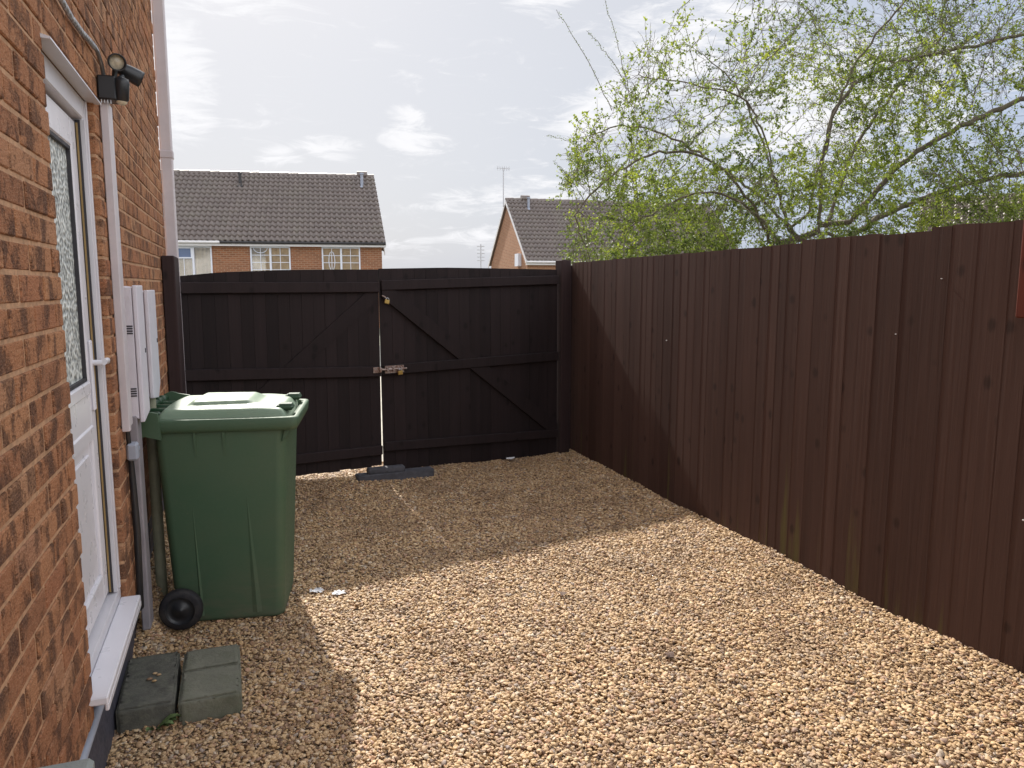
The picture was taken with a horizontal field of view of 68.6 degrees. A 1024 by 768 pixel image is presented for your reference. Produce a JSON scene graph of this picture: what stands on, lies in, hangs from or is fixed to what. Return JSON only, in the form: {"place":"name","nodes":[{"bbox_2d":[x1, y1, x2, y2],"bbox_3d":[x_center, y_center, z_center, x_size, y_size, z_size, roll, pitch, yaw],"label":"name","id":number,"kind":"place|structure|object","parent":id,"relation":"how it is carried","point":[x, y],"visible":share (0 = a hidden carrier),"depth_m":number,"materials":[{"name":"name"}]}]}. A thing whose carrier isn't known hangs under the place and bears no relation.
{"place":"outdoors","nodes":[
{"label":"outdoors","id":0,"kind":"place"},
{"bbox_2d":[160,169,385,327],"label":"terraced house","id":1,"kind":"structure","parent":0,"point":[233,221],"depth_m":30.25,"materials":[{"name":"tile"}]},
{"bbox_2d":[178,246,212,275],"bbox_3d":[-12.358,-4.711,29.160,1.460,1.280,0.200,-1,8,-10],"label":"window","id":2,"kind":"structure","parent":1,"relation":"in","point":[192,261],"depth_m":29.19,"materials":[{"name":"white glass"}]},
{"bbox_2d":[250,246,290,270],"bbox_3d":[-9.520,-4.774,29.646,1.600,1.280,0.200,-1,8,-10],"label":"window","id":3,"kind":"structure","parent":1,"relation":"in","point":[280,262],"depth_m":29.65,"materials":[{"name":"white glass"}]},
{"bbox_2d":[322,247,360,269],"bbox_3d":[-6.839,-4.834,30.105,1.580,1.280,0.200,-1,8,-10],"label":"window","id":4,"kind":"structure","parent":1,"relation":"in","point":[334,257],"depth_m":30.10,"materials":[{"name":"white glass"}]},
{"bbox_2d":[380,377,382,460],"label":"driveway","id":5,"kind":"structure","parent":0,"point":[381,420],"depth_m":8.83,"materials":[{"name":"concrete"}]},
{"bbox_2d":[105,449,1023,767],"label":"gravel","id":6,"kind":"structure","parent":0,"point":[449,627],"depth_m":3.28,"materials":[{"name":"beige gravel"}]},
{"bbox_2d":[115,651,180,734],"bbox_3d":[-1.395,1.199,2.903,0.197,0.135,0.415,-3,8,-21],"label":"concrete paver","id":7,"kind":"object","parent":6,"relation":"on","point":[142,702],"visible":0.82,"depth_m":2.80,"materials":[{"name":"grey concrete"}]},
{"bbox_2d":[146,713,180,731],"bbox_3d":[-1.251,1.228,2.699,0.116,0.046,0.057,-3,8,-25],"label":"weed","id":8,"kind":"object","parent":6,"relation":"on","point":[169,719],"visible":1,"depth_m":2.71,"materials":[{"name":"green plant"}]},
{"bbox_2d":[178,663,242,725],"bbox_3d":[-1.151,1.201,2.880,0.221,0.136,0.234,-3,8,-20],"label":"concrete paver","id":9,"kind":"object","parent":6,"relation":"on","point":[211,692],"visible":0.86,"depth_m":2.80,"materials":[{"name":"grey concrete"}]},
{"bbox_2d":[182,644,240,674],"bbox_3d":[-1.225,1.177,3.071,0.219,0.136,0.180,-3,8,-21],"label":"concrete paver","id":10,"kind":"object","parent":6,"relation":"on","point":[212,657],"visible":0.38,"depth_m":3.05,"materials":[{"name":"grey concrete"}]},
{"bbox_2d":[141,391,308,629],"bbox_3d":[-1.400,0.574,3.719,0.748,1.045,0.632,-1,8,-10],"label":"wheelie bin","id":11,"kind":"object","parent":6,"relation":"on","point":[227,464],"visible":0.96,"depth_m":3.48,"materials":[{"name":"green plastic"}]},
{"bbox_2d":[309,587,323,592],"bbox_3d":[-1.020,1.077,3.908,0.099,0.012,0.081,-3,8,-20],"label":"paper scrap","id":12,"kind":"object","parent":6,"relation":"on","point":[320,590],"visible":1,"depth_m":3.92,"materials":[{"name":"white paper"}]},
{"bbox_2d":[332,590,344,594],"bbox_3d":[-0.899,1.081,3.888,0.078,0.010,0.066,-3,8,-20],"label":"paper scrap","id":13,"kind":"object","parent":6,"relation":"on","point":[338,592],"visible":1,"depth_m":3.89,"materials":[{"name":"white paper"}]},
{"bbox_2d":[355,466,433,481],"bbox_3d":[-0.950,0.750,6.109,0.631,0.090,0.102,-3,8,-23],"label":"walling block","id":14,"kind":"object","parent":6,"relation":"on","point":[424,472],"depth_m":6.08,"materials":[{"name":"grey concrete"}]},
{"bbox_2d":[366,464,404,474],"bbox_3d":[-1.019,0.690,6.071,0.301,0.044,0.082,-3,8,-23],"label":"walling block","id":15,"kind":"object","parent":14,"relation":"on","point":[386,469],"depth_m":6.04,"materials":[{"name":"grey concrete"}]},
{"bbox_2d":[664,652,673,657],"bbox_3d":[0.676,1.159,3.227,0.043,0.018,0.042,3,8,22],"label":"dead leaf","id":16,"kind":"object","parent":6,"relation":"on","point":[669,654],"visible":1,"depth_m":3.22,"materials":[{"name":"brown plant"}]},
{"bbox_2d":[151,0,1023,268],"label":"sky","id":17,"kind":"structure","parent":0,"point":[431,99],"materials":[{"name":"white"}]},
{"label":"ground","id":18,"kind":"structure","parent":0,"visible":0},
{"bbox_2d":[0,0,168,767],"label":"brick house","id":19,"kind":"structure","parent":18,"relation":"on","point":[70,602],"depth_m":2.11,"materials":[{"name":"brown brick"}]},
{"bbox_2d":[39,758,94,767],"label":"concrete ledge","id":20,"kind":"object","parent":19,"relation":"attached to","point":[86,763],"visible":1,"depth_m":1.35,"materials":[{"name":"grey concrete"}]},
{"bbox_2d":[41,51,120,675],"bbox_3d":[-1.406,-0.043,2.428,0.104,1.838,0.740,-3,8,-20],"label":"door","id":21,"kind":"structure","parent":19,"relation":"in","point":[70,165],"depth_m":2.58,"materials":[{"name":"white plastic"}]},
{"bbox_2d":[58,0,104,74],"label":"twisted cable","id":22,"kind":"object","parent":19,"relation":"attached to","point":[76,24],"visible":0.98,"depth_m":2.44,"materials":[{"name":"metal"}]},
{"bbox_2d":[80,705,104,759],"bbox_3d":[-1.189,1.051,2.064,0.040,0.048,2.000,-3,8,-20],"label":"pipe","id":23,"kind":"object","parent":19,"relation":"attached to","point":[98,710],"visible":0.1,"depth_m":2.20,"materials":[{"name":"grey plastic"}]},
{"bbox_2d":[99,99,132,431],"bbox_3d":[-1.539,-0.443,2.928,0.030,1.260,0.125,-3,8,-20],"label":"cable trunking","id":24,"kind":"object","parent":19,"relation":"attached to","point":[106,117],"visible":0.9,"depth_m":2.88,"materials":[{"name":"white plastic"}]},
{"bbox_2d":[97,53,144,105],"bbox_3d":[-1.484,-1.140,2.840,0.132,0.185,0.210,0,7,0],"label":"security light","id":25,"kind":"object","parent":19,"relation":"attached to","point":[113,89],"visible":1,"depth_m":2.78,"materials":[{"name":"black plastic"}]},
{"bbox_2d":[125,432,143,611],"bbox_3d":[-1.569,0.583,3.091,0.098,0.822,0.102,-3,8,-20],"label":"supply pipe","id":26,"kind":"object","parent":19,"relation":"attached to","point":[132,450],"visible":0.79,"depth_m":3.07,"materials":[{"name":"white plastic"}]},
{"bbox_2d":[124,285,149,421],"bbox_3d":[-1.602,-0.134,3.198,0.066,0.569,0.203,-3,8,-20],"label":"meter box","id":27,"kind":"object","parent":19,"relation":"attached to","point":[136,339],"visible":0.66,"depth_m":3.12,"materials":[{"name":"white plastic"}]},
{"bbox_2d":[130,416,153,629],"bbox_3d":[-1.602,0.594,3.247,0.034,0.940,0.120,-3,8,-20],"label":"cable cover","id":28,"kind":"object","parent":19,"relation":"attached to","point":[147,613],"visible":0.6,"depth_m":3.22,"materials":[{"name":"grey plastic"}]},
{"bbox_2d":[143,290,159,397],"bbox_3d":[-1.734,-0.184,3.570,0.071,0.520,0.308,-3,8,-20],"label":"meter box","id":29,"kind":"object","parent":19,"relation":"attached to","point":[150,321],"visible":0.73,"depth_m":3.47,"materials":[{"name":"white plastic"}]},
{"bbox_2d":[147,397,167,594],"bbox_3d":[-1.728,0.572,3.649,0.052,1.080,0.052,-3,8,-20],"label":"drain pipe","id":30,"kind":"object","parent":19,"relation":"attached to","point":[157,524],"visible":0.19,"depth_m":3.64,"materials":[{"name":"plastic"}]},
{"bbox_2d":[151,0,186,393],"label":"downpipe","id":31,"kind":"object","parent":19,"relation":"attached to","point":[164,115],"visible":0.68,"depth_m":5.01,"materials":[{"name":"white plastic"}]},
{"bbox_2d":[161,255,185,393],"bbox_3d":[-2.245,0.151,5.057,0.076,1.990,0.380,-3,8,-20],"label":"gate post","id":32,"kind":"object","parent":19,"relation":"attached to","point":[173,321],"visible":0.42,"depth_m":4.82,"materials":[{"name":"brown wood"}]},
{"bbox_2d":[180,269,382,475],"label":"wooden gate","id":33,"kind":"structure","parent":32,"relation":"attached to","point":[312,337],"depth_m":5.73,"materials":[{"name":"wood"}]},
{"bbox_2d":[477,244,484,267],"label":"antenna pole","id":34,"kind":"object","parent":18,"relation":"on","point":[480,253],"visible":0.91,"depth_m":59.89,"materials":[{"name":"metal"}]},
{"bbox_2d":[556,260,570,453],"bbox_3d":[0.472,-0.082,7.047,0.104,2.135,0.110,-5,9,-31],"label":"gate post","id":35,"kind":"object","parent":18,"relation":"on","point":[563,268],"visible":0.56,"depth_m":6.97,"materials":[{"name":"brown wood"}]},
{"bbox_2d":[378,268,558,467],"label":"wooden gate","id":36,"kind":"structure","parent":35,"relation":"attached to","point":[472,354],"depth_m":6.49,"materials":[{"name":"wood"}]},
{"bbox_2d":[488,166,737,269],"bbox_3d":[5.050,-7.411,40.094,12.072,7.740,8.198,-2,8,-15],"label":"bungalow","id":37,"kind":"object","parent":18,"relation":"on","point":[527,236],"visible":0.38,"depth_m":37.69,"materials":[{"name":"orange brick"}]},
{"bbox_2d":[515,253,520,265],"bbox_3d":[0.291,-6.044,36.580,0.160,0.600,0.650,-2,8,-15],"label":"gable window","id":38,"kind":"structure","parent":37,"relation":"in","point":[517,256],"depth_m":36.31,"materials":[{"name":"white"}]},
{"bbox_2d":[544,0,1023,263],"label":"hawthorn tree","id":39,"kind":"object","parent":18,"relation":"on","point":[822,194],"visible":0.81,"depth_m":9.63,"materials":[{"name":"green plant"}]},
{"bbox_2d":[569,220,1023,675],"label":"wooden fence","id":40,"kind":"object","parent":18,"relation":"on","point":[847,413],"visible":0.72,"depth_m":3.93,"materials":[{"name":"brown wood"}]},
{"bbox_2d":[1016,224,1023,317],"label":"red timber","id":41,"kind":"object","parent":40,"relation":"attached to","point":[1020,305],"visible":1,"depth_m":2.92,"materials":[{"name":"brown wood"}]},
{"bbox_2d":[917,193,1023,230],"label":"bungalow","id":42,"kind":"object","parent":18,"relation":"on","point":[929,228],"visible":0.12,"depth_m":27.09,"materials":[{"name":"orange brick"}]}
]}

